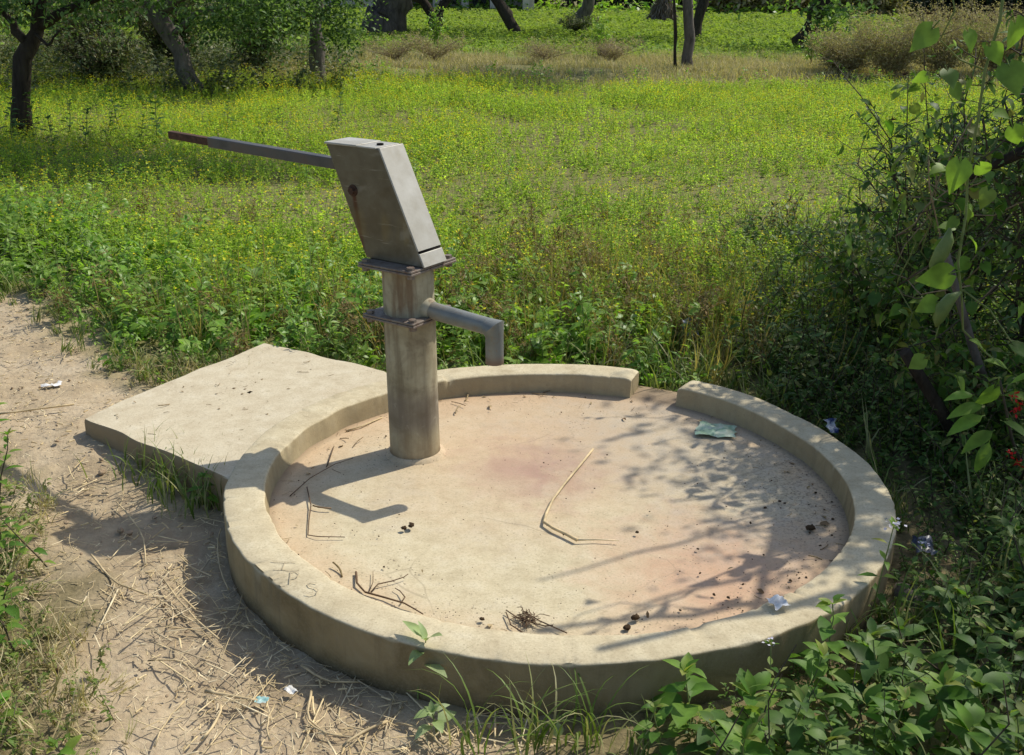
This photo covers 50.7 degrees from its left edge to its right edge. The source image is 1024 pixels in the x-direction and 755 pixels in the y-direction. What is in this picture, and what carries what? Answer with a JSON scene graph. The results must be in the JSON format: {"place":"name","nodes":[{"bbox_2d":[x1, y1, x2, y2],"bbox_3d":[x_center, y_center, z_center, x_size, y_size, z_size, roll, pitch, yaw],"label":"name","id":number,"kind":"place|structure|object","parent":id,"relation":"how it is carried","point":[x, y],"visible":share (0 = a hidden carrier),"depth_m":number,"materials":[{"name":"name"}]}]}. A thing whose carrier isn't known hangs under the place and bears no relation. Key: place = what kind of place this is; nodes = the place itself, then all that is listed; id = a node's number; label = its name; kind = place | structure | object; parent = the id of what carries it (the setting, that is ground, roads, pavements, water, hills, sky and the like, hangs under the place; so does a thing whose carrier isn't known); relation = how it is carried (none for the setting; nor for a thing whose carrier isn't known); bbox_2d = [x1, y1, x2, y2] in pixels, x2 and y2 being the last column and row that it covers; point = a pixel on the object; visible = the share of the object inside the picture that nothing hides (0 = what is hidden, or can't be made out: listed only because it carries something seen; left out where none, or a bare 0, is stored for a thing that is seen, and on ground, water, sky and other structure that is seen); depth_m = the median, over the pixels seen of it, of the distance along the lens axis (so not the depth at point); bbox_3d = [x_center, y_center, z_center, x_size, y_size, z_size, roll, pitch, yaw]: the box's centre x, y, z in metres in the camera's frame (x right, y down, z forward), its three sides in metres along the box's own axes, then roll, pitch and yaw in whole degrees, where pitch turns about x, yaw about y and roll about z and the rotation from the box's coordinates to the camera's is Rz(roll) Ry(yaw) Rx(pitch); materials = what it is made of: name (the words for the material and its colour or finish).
{"place":"outdoors","nodes":[
{"label":"outdoors","id":0,"kind":"place"},
{"bbox_2d":[0,331,357,754],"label":"dry grass","id":1,"kind":"structure","parent":0,"point":[58,627],"depth_m":2.76,"materials":[{"name":"plant"}]},
{"bbox_2d":[0,0,1023,754],"bbox_3d":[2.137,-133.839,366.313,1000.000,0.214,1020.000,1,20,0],"label":"ground","id":2,"kind":"structure","parent":0,"point":[44,458],"depth_m":3.41,"materials":[{"name":"soil"}]},
{"bbox_2d":[0,428,23,507],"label":"path weed","id":3,"kind":"object","parent":2,"relation":"on","point":[6,456],"visible":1,"depth_m":3.47,"materials":[{"name":"green plant"}]},
{"bbox_2d":[0,571,24,629],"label":"path weed","id":4,"kind":"object","parent":2,"relation":"on","point":[13,612],"visible":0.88,"depth_m":2.86,"materials":[{"name":"green plant"}]},
{"bbox_2d":[0,588,36,664],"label":"path weed","id":5,"kind":"object","parent":2,"relation":"on","point":[14,623],"visible":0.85,"depth_m":2.77,"materials":[{"name":"green plant"}]},
{"bbox_2d":[0,510,55,569],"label":"path weed","id":6,"kind":"object","parent":2,"relation":"on","point":[39,550],"visible":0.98,"depth_m":3.14,"materials":[{"name":"green plant"}]},
{"bbox_2d":[44,734,82,754],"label":"path weed","id":7,"kind":"object","parent":2,"relation":"on","point":[70,745],"visible":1,"depth_m":2.36,"materials":[{"name":"green plant"}]},
{"bbox_2d":[29,0,150,77],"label":"thicket bush","id":8,"kind":"object","parent":2,"relation":"on","point":[70,21],"visible":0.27,"depth_m":17.12,"materials":[{"name":"green plant"}]},
{"bbox_2d":[29,17,150,81],"bbox_3d":[-6.323,-4.890,16.266,1.578,1.166,1.805,1,20,0],"label":"thicket bush","id":9,"kind":"object","parent":2,"relation":"on","point":[98,54],"visible":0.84,"depth_m":16.02,"materials":[{"name":"green plant"}]},
{"bbox_2d":[76,420,183,489],"bbox_3d":[-1.296,0.250,3.739,0.352,0.175,0.372,1,20,0],"label":"grass tuft","id":10,"kind":"object","parent":2,"relation":"on","point":[137,463],"visible":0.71,"depth_m":3.72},
{"bbox_2d":[0,0,262,139],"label":"dark tree","id":11,"kind":"object","parent":2,"relation":"on","point":[31,40],"visible":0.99,"depth_m":10.79,"materials":[{"name":"green plant"}]},
{"bbox_2d":[11,0,326,95],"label":"leaning tree","id":12,"kind":"object","parent":2,"relation":"on","point":[169,33],"visible":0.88,"depth_m":14.70,"materials":[{"name":"green plant"}]},
{"bbox_2d":[113,0,225,72],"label":"thicket bush","id":13,"kind":"object","parent":2,"relation":"on","point":[148,34],"visible":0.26,"depth_m":17.63,"materials":[{"name":"green plant"}]},
{"bbox_2d":[150,301,204,345],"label":"verge weed","id":14,"kind":"object","parent":2,"relation":"on","point":[168,336],"visible":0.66,"depth_m":5.04,"materials":[{"name":"green plant"}]},
{"bbox_2d":[0,334,359,754],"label":"corner weeds","id":15,"kind":"object","parent":2,"relation":"on","point":[68,735],"visible":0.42,"depth_m":2.73,"materials":[{"name":"green plant"}]},
{"bbox_2d":[135,428,226,517],"bbox_3d":[-1.090,0.297,3.619,0.347,0.200,0.397,-5,21,-16],"label":"grass tuft","id":16,"kind":"object","parent":2,"relation":"on","point":[173,479],"visible":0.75,"depth_m":3.58,"materials":[{"name":"plant"}]},
{"bbox_2d":[155,455,223,519],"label":"grass tuft","id":17,"kind":"object","parent":2,"relation":"on","point":[201,502],"visible":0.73,"depth_m":3.52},
{"bbox_2d":[0,25,382,99],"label":"understory weeds","id":18,"kind":"object","parent":2,"relation":"on","point":[215,59],"visible":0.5,"depth_m":16.40,"materials":[{"name":"green plant"}]},
{"bbox_2d":[84,343,386,511],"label":"concrete slab","id":19,"kind":"structure","parent":2,"relation":"on","point":[246,419],"depth_m":4.07,"materials":[{"name":"concrete"}]},
{"bbox_2d":[204,0,303,72],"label":"thicket bush","id":20,"kind":"object","parent":2,"relation":"on","point":[256,47],"visible":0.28,"depth_m":18.27,"materials":[{"name":"green plant"}]},
{"bbox_2d":[0,293,543,754],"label":"dirt clods","id":21,"kind":"object","parent":2,"relation":"on","point":[120,529],"visible":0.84,"depth_m":3.28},
{"bbox_2d":[0,299,573,754],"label":"straw litter","id":22,"kind":"object","parent":2,"relation":"on","point":[173,608],"visible":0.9,"depth_m":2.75,"materials":[{"name":"plant"}]},
{"bbox_2d":[201,0,388,80],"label":"tree","id":23,"kind":"object","parent":2,"relation":"on","point":[317,47],"visible":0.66,"depth_m":15.79,"materials":[{"name":"green plant"}]},
{"bbox_2d":[0,168,721,391],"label":"verge weeds","id":24,"kind":"object","parent":2,"relation":"on","point":[142,326],"visible":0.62,"depth_m":5.27,"materials":[{"name":"green plant"}]},
{"bbox_2d":[362,0,412,36],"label":"stout tree","id":25,"kind":"object","parent":2,"relation":"on","point":[395,12],"visible":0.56,"depth_m":31.00,"materials":[{"name":"brown plant"}]},
{"bbox_2d":[357,29,433,60],"bbox_3d":[-2.373,-6.459,20.996,1.502,0.619,1.736,-8,22,-23],"label":"bank brush","id":26,"kind":"object","parent":2,"relation":"on","point":[398,52],"visible":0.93,"depth_m":20.93,"materials":[{"name":"beige plant"}]},
{"bbox_2d":[403,621,446,699],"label":"pale weed","id":27,"kind":"object","parent":2,"relation":"on","point":[420,630],"visible":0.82,"depth_m":2.58,"materials":[{"name":"green plant"}]},
{"bbox_2d":[324,0,533,11],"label":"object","id":28,"kind":"structure","parent":2,"relation":"on","point":[530,3],"depth_m":53.02,"materials":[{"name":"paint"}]},
{"bbox_2d":[390,25,472,60],"bbox_3d":[-1.532,-6.564,21.200,1.674,0.670,1.561,-2,21,-9],"label":"bank brush","id":29,"kind":"object","parent":2,"relation":"on","point":[447,48],"visible":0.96,"depth_m":21.16,"materials":[{"name":"beige plant"}]},
{"bbox_2d":[412,0,450,32],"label":"forked tree","id":30,"kind":"object","parent":2,"relation":"on","point":[427,7],"visible":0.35,"depth_m":32.86,"materials":[{"name":"grey plant"}]},
{"bbox_2d":[414,700,456,739],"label":"weed","id":31,"kind":"object","parent":2,"relation":"on","point":[430,710],"visible":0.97,"depth_m":2.49,"materials":[{"name":"green plant"}]},
{"bbox_2d":[412,645,521,754],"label":"grass tuft","id":32,"kind":"object","parent":2,"relation":"on","point":[466,737],"visible":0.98,"depth_m":2.44,"materials":[{"name":"plant"}]},
{"bbox_2d":[85,198,916,396],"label":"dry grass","id":33,"kind":"structure","parent":2,"relation":"on","point":[685,339],"depth_m":5.34,"materials":[{"name":"plant"}]},
{"bbox_2d":[491,0,520,32],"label":"bent tree","id":34,"kind":"object","parent":2,"relation":"on","point":[504,10],"visible":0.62,"depth_m":32.44,"materials":[{"name":"grey plant"}]},
{"bbox_2d":[0,0,1023,61],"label":"crop","id":35,"kind":"object","parent":2,"relation":"on","point":[728,27],"visible":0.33,"depth_m":34.24,"materials":[{"name":"green plant"}]},
{"bbox_2d":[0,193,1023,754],"bbox_3d":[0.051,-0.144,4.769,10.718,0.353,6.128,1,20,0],"label":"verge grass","id":36,"kind":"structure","parent":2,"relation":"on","point":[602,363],"depth_m":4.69,"materials":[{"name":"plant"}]},
{"bbox_2d":[0,61,1023,249],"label":"mustard crop","id":37,"kind":"object","parent":2,"relation":"on","point":[460,92],"visible":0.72,"depth_m":11.09,"materials":[{"name":"green plant"}]},
{"bbox_2d":[2,200,1023,358],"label":"mustard crop","id":38,"kind":"object","parent":2,"relation":"on","point":[232,241],"visible":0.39,"depth_m":6.21,"materials":[{"name":"green plant"}]},
{"bbox_2d":[28,183,1010,377],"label":"dry weeds","id":39,"kind":"object","parent":2,"relation":"on","point":[703,299],"visible":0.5,"depth_m":5.45,"materials":[{"name":"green plant"}]},
{"bbox_2d":[48,0,1014,13],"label":"hedge foliage","id":40,"kind":"object","parent":2,"relation":"on","point":[622,2],"visible":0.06,"depth_m":56.24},
{"bbox_2d":[488,652,604,754],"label":"grass tuft","id":41,"kind":"object","parent":2,"relation":"on","point":[534,734],"visible":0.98,"depth_m":2.44,"materials":[{"name":"plant"}]},
{"bbox_2d":[502,34,591,59],"bbox_3d":[0.801,-6.608,21.611,1.757,0.536,1.570,8,21,18],"label":"bank brush","id":42,"kind":"object","parent":2,"relation":"on","point":[541,51],"visible":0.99,"depth_m":21.56,"materials":[{"name":"beige plant"}]},
{"bbox_2d":[223,364,895,718],"bbox_3d":[0.145,0.407,3.550,2.100,0.230,2.104,1,20,0],"label":"pump basin","id":43,"kind":"object","parent":2,"relation":"on","point":[308,605],"visible":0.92,"depth_m":3.25,"materials":[{"name":"concrete"}]},
{"bbox_2d":[168,131,503,464],"bbox_3d":[-0.663,-0.294,3.868,1.544,1.127,0.234,14,25,33],"label":"hand pump","id":44,"kind":"object","parent":43,"relation":"on","point":[400,242],"visible":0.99,"depth_m":3.56,"materials":[{"name":"metal"}]},
{"bbox_2d":[506,607,566,633],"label":"root clump","id":45,"kind":"object","parent":43,"relation":"on","point":[526,614],"visible":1,"depth_m":2.82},
{"bbox_2d":[273,391,842,630],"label":"husk litter","id":46,"kind":"object","parent":43,"relation":"on","point":[760,590],"visible":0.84,"depth_m":3.40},
{"bbox_2d":[543,448,618,541],"bbox_3d":[0.209,0.372,3.553,0.228,0.010,0.676,1,20,0],"label":"bent straw","id":47,"kind":"object","parent":43,"relation":"on","point":[552,500],"visible":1,"depth_m":3.38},
{"bbox_2d":[695,421,736,436],"bbox_3d":[0.763,0.196,4.039,0.154,0.014,0.134,6,21,13],"label":"plastic wrapper","id":48,"kind":"object","parent":43,"relation":"on","point":[715,430],"visible":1,"depth_m":4.04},
{"bbox_2d":[555,10,598,34],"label":"mound bush","id":49,"kind":"object","parent":2,"relation":"on","point":[575,23],"visible":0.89,"depth_m":33.56,"materials":[{"name":"green plant"}]},
{"bbox_2d":[523,656,664,754],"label":"grass tuft","id":50,"kind":"object","parent":2,"relation":"on","point":[586,732],"visible":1,"depth_m":2.45,"materials":[{"name":"plant"}]},
{"bbox_2d":[197,44,1023,96],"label":"bank grass","id":51,"kind":"structure","parent":2,"relation":"on","point":[731,66],"depth_m":19.66,"materials":[{"name":"plant"}]},
{"bbox_2d":[412,0,809,14],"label":"hedge foliage","id":52,"kind":"object","parent":2,"relation":"on","point":[605,5],"visible":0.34,"depth_m":53.04,"materials":[{"name":"green plant"}]},
{"bbox_2d":[579,33,655,60],"bbox_3d":[2.002,-6.696,21.785,1.345,0.616,1.695,-4,21,-13],"label":"bank brush","id":53,"kind":"object","parent":2,"relation":"on","point":[616,49],"visible":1,"depth_m":21.69,"materials":[{"name":"beige plant"}]},
{"bbox_2d":[607,699,685,754],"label":"grass tuft","id":54,"kind":"object","parent":2,"relation":"on","point":[643,750],"visible":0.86,"depth_m":2.44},
{"bbox_2d":[309,54,1001,92],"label":"bank weeds","id":55,"kind":"object","parent":2,"relation":"on","point":[585,78],"visible":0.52,"depth_m":17.86,"materials":[{"name":"green plant"}]},
{"bbox_2d":[632,698,679,754],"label":"leafy weed","id":56,"kind":"object","parent":2,"relation":"on","point":[662,714],"visible":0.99,"depth_m":2.39,"materials":[{"name":"green plant"}]},
{"bbox_2d":[645,0,678,21],"bbox_3d":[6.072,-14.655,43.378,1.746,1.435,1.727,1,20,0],"label":"tree","id":57,"kind":"object","parent":2,"relation":"on","point":[661,9],"visible":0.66,"depth_m":42.99,"materials":[{"name":"wood"}]},
{"bbox_2d":[681,0,694,67],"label":"grey trunk tree","id":58,"kind":"object","parent":2,"relation":"on","point":[689,37],"visible":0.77,"depth_m":19.87,"materials":[{"name":"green plant"}]},
{"bbox_2d":[647,652,729,732],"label":"leafy weed","id":59,"kind":"object","parent":2,"relation":"on","point":[682,714],"visible":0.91,"depth_m":2.48,"materials":[{"name":"green plant"}]},
{"bbox_2d":[694,0,708,36],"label":"twin trunk tree","id":60,"kind":"object","parent":2,"relation":"on","point":[701,8],"visible":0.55,"depth_m":31.76,"materials":[{"name":"grey plant"}]},
{"bbox_2d":[675,709,749,754],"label":"leafy weed","id":61,"kind":"object","parent":2,"relation":"on","point":[704,735],"visible":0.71,"depth_m":2.38,"materials":[{"name":"green plant"}]},
{"bbox_2d":[710,668,780,743],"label":"leafy weed","id":62,"kind":"object","parent":2,"relation":"on","point":[745,681],"visible":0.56,"depth_m":2.49,"materials":[{"name":"green plant"}]},
{"bbox_2d":[713,717,779,754],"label":"leafy weed","id":63,"kind":"object","parent":2,"relation":"on","point":[751,733],"visible":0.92,"depth_m":2.27,"materials":[{"name":"green plant"}]},
{"bbox_2d":[737,684,827,754],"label":"leafy weed","id":64,"kind":"object","parent":2,"relation":"on","point":[795,735],"visible":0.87,"depth_m":2.38,"materials":[{"name":"green plant"}]},
{"bbox_2d":[694,0,912,17],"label":"reed thicket","id":65,"kind":"object","parent":2,"relation":"on","point":[884,6],"visible":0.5,"depth_m":53.36,"materials":[{"name":"green plant"}]},
{"bbox_2d":[768,639,847,721],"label":"leafy weed","id":66,"kind":"object","parent":2,"relation":"on","point":[811,666],"visible":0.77,"depth_m":2.57,"materials":[{"name":"green plant"}]},
{"bbox_2d":[738,0,894,47],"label":"slanting tree","id":67,"kind":"object","parent":2,"relation":"on","point":[818,11],"visible":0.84,"depth_m":28.59,"materials":[{"name":"green plant"}]},
{"bbox_2d":[798,594,852,688],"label":"leafy weed","id":68,"kind":"object","parent":2,"relation":"on","point":[825,627],"visible":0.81,"depth_m":2.65,"materials":[{"name":"green plant"}]},
{"bbox_2d":[787,720,875,754],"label":"leafy weed","id":69,"kind":"object","parent":2,"relation":"on","point":[840,734],"visible":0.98,"depth_m":2.31,"materials":[{"name":"green plant"}]},
{"bbox_2d":[796,14,897,76],"bbox_3d":[5.992,-5.884,19.256,1.743,1.227,1.818,1,20,0],"label":"dry brush","id":70,"kind":"object","parent":2,"relation":"on","point":[847,59],"visible":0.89,"depth_m":19.23,"materials":[{"name":"beige plant"}]},
{"bbox_2d":[681,192,1023,754],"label":"shade weeds","id":71,"kind":"object","parent":2,"relation":"on","point":[1002,520],"visible":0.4,"depth_m":3.91,"materials":[{"name":"green plant"}]},
{"bbox_2d":[815,681,902,754],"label":"leafy weed","id":72,"kind":"object","parent":2,"relation":"on","point":[848,706],"visible":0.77,"depth_m":2.46,"materials":[{"name":"green plant"}]},
{"bbox_2d":[834,633,901,684],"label":"leafy weed","id":73,"kind":"object","parent":2,"relation":"on","point":[846,653],"visible":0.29,"depth_m":2.70,"materials":[{"name":"green plant"}]},
{"bbox_2d":[779,181,984,345],"bbox_3d":[1.653,-0.479,5.016,0.849,0.782,1.086,14,24,31],"label":"twiggy shrub","id":74,"kind":"object","parent":2,"relation":"on","point":[853,264],"visible":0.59,"depth_m":4.89,"materials":[{"name":"green plant"}]},
{"bbox_2d":[859,516,906,616],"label":"flowering weed","id":75,"kind":"object","parent":2,"relation":"on","point":[882,598],"visible":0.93,"depth_m":2.87,"materials":[{"name":"green plant"}]},
{"bbox_2d":[840,617,936,728],"bbox_3d":[0.883,0.704,2.575,0.179,0.249,0.195,-8,22,-22],"label":"leafy weed","id":76,"kind":"object","parent":2,"relation":"on","point":[872,657],"visible":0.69,"depth_m":2.58,"materials":[{"name":"green plant"}]},
{"bbox_2d":[831,1,955,78],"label":"dry brush","id":77,"kind":"object","parent":2,"relation":"on","point":[899,61],"visible":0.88,"depth_m":18.80,"materials":[{"name":"beige plant"}]},
{"bbox_2d":[861,685,931,754],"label":"leafy weed","id":78,"kind":"object","parent":2,"relation":"on","point":[898,743],"visible":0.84,"depth_m":2.36,"materials":[{"name":"green plant"}]},
{"bbox_2d":[866,616,934,681],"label":"leafy weed","id":79,"kind":"object","parent":2,"relation":"on","point":[910,629],"visible":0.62,"depth_m":2.73,"materials":[{"name":"green plant"}]},
{"bbox_2d":[813,55,1023,430],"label":"matted creeper","id":80,"kind":"object","parent":2,"relation":"on","point":[985,195],"visible":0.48,"depth_m":4.00,"materials":[{"name":"green plant"}]},
{"bbox_2d":[938,236,995,402],"bbox_3d":[1.615,-0.191,3.827,0.373,0.653,0.037,-6,21,-18],"label":"branch","id":81,"kind":"object","parent":80,"relation":"attached to","point":[974,353],"visible":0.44,"depth_m":3.83,"materials":[{"name":"grey plant"}]},
{"bbox_2d":[816,31,1023,368],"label":"twiggy shrub","id":82,"kind":"object","parent":2,"relation":"on","point":[865,208],"visible":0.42,"depth_m":4.46,"materials":[{"name":"green plant"}]},
{"bbox_2d":[899,348,977,457],"bbox_3d":[1.626,0.171,3.929,0.594,0.634,0.058,-5,21,-15],"label":"branch","id":83,"kind":"object","parent":2,"relation":"on","point":[926,387],"visible":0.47,"depth_m":3.83,"materials":[{"name":"brown plant"}]},
{"bbox_2d":[918,572,959,645],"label":"leafy weed","id":84,"kind":"object","parent":2,"relation":"on","point":[952,582],"visible":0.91,"depth_m":2.84,"materials":[{"name":"green plant"}]},
{"bbox_2d":[890,663,991,747],"bbox_3d":[0.974,0.753,2.470,0.200,0.224,0.182,1,20,0],"label":"leafy weed","id":85,"kind":"object","parent":2,"relation":"on","point":[955,691],"visible":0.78,"depth_m":2.44,"materials":[{"name":"green plant"}]},
{"bbox_2d":[861,75,1023,281],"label":"twiggy shrub","id":86,"kind":"object","parent":2,"relation":"on","point":[891,192],"visible":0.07,"depth_m":5.79,"materials":[{"name":"green plant"}]},
{"bbox_2d":[876,294,1023,454],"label":"twiggy shrub","id":87,"kind":"object","parent":2,"relation":"on","point":[1003,376],"visible":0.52,"depth_m":3.89,"materials":[{"name":"green plant"}]},
{"bbox_2d":[882,0,1021,74],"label":"dry brush","id":88,"kind":"object","parent":2,"relation":"on","point":[943,57],"visible":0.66,"depth_m":18.95,"materials":[{"name":"beige plant"}]},
{"bbox_2d":[923,585,999,655],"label":"leafy weed","id":89,"kind":"object","parent":2,"relation":"on","point":[963,628],"visible":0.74,"depth_m":2.83,"materials":[{"name":"green plant"}]},
{"bbox_2d":[902,0,1023,24],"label":"hedge foliage","id":90,"kind":"object","parent":2,"relation":"on","point":[947,3],"visible":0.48,"depth_m":45.73,"materials":[{"name":"plant"}]},
{"bbox_2d":[930,698,1000,754],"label":"leafy weed","id":91,"kind":"object","parent":2,"relation":"on","point":[960,719],"visible":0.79,"depth_m":2.37,"materials":[{"name":"green plant"}]},
{"bbox_2d":[927,617,1016,699],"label":"leafy weed","id":92,"kind":"object","parent":2,"relation":"on","point":[961,665],"visible":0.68,"depth_m":2.62,"materials":[{"name":"green plant"}]},
{"bbox_2d":[930,664,1023,749],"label":"leafy weed","id":93,"kind":"object","parent":2,"relation":"on","point":[992,681],"visible":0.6,"depth_m":2.46,"materials":[{"name":"green plant"}]},
{"bbox_2d":[941,0,1023,71],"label":"dry brush","id":94,"kind":"object","parent":2,"relation":"on","point":[1008,52],"visible":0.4,"depth_m":19.05,"materials":[{"name":"green plant"}]},
{"bbox_2d":[944,358,1023,480],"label":"red flower plant","id":95,"kind":"object","parent":2,"relation":"on","point":[968,420],"visible":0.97,"depth_m":3.49,"materials":[{"name":"green plant"}]},
{"bbox_2d":[954,0,1023,370],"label":"twiggy shrub","id":96,"kind":"object","parent":2,"relation":"on","point":[1012,246],"visible":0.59,"depth_m":4.01,"materials":[{"name":"green plant"}]},
{"bbox_2d":[908,0,1023,404],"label":"creeper vine","id":97,"kind":"object","parent":96,"relation":"attached to","point":[937,274],"visible":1,"depth_m":3.19,"materials":[{"name":"green plant"}]},
{"bbox_2d":[969,146,1023,179],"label":"branch","id":98,"kind":"object","parent":96,"relation":"attached to","point":[1009,157],"visible":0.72,"depth_m":3.68,"materials":[{"name":"brown plant"}]},
{"bbox_2d":[973,571,1023,634],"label":"leafy weed","id":99,"kind":"object","parent":2,"relation":"on","point":[1018,596],"visible":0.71,"depth_m":2.88,"materials":[{"name":"green plant"}]},
{"bbox_2d":[986,614,1023,711],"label":"leafy weed","id":100,"kind":"object","parent":2,"relation":"on","point":[1018,655],"visible":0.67,"depth_m":2.60,"materials":[{"name":"green plant"}]},
{"bbox_2d":[989,700,1023,754],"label":"leafy weed","id":101,"kind":"object","parent":2,"relation":"on","point":[1000,719],"visible":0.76,"depth_m":2.36,"materials":[{"name":"green plant"}]},
{"bbox_2d":[993,518,1023,601],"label":"leafy weed","id":102,"kind":"object","parent":2,"relation":"on","point":[1013,552],"visible":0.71,"depth_m":3.02,"materials":[{"name":"green plant"}]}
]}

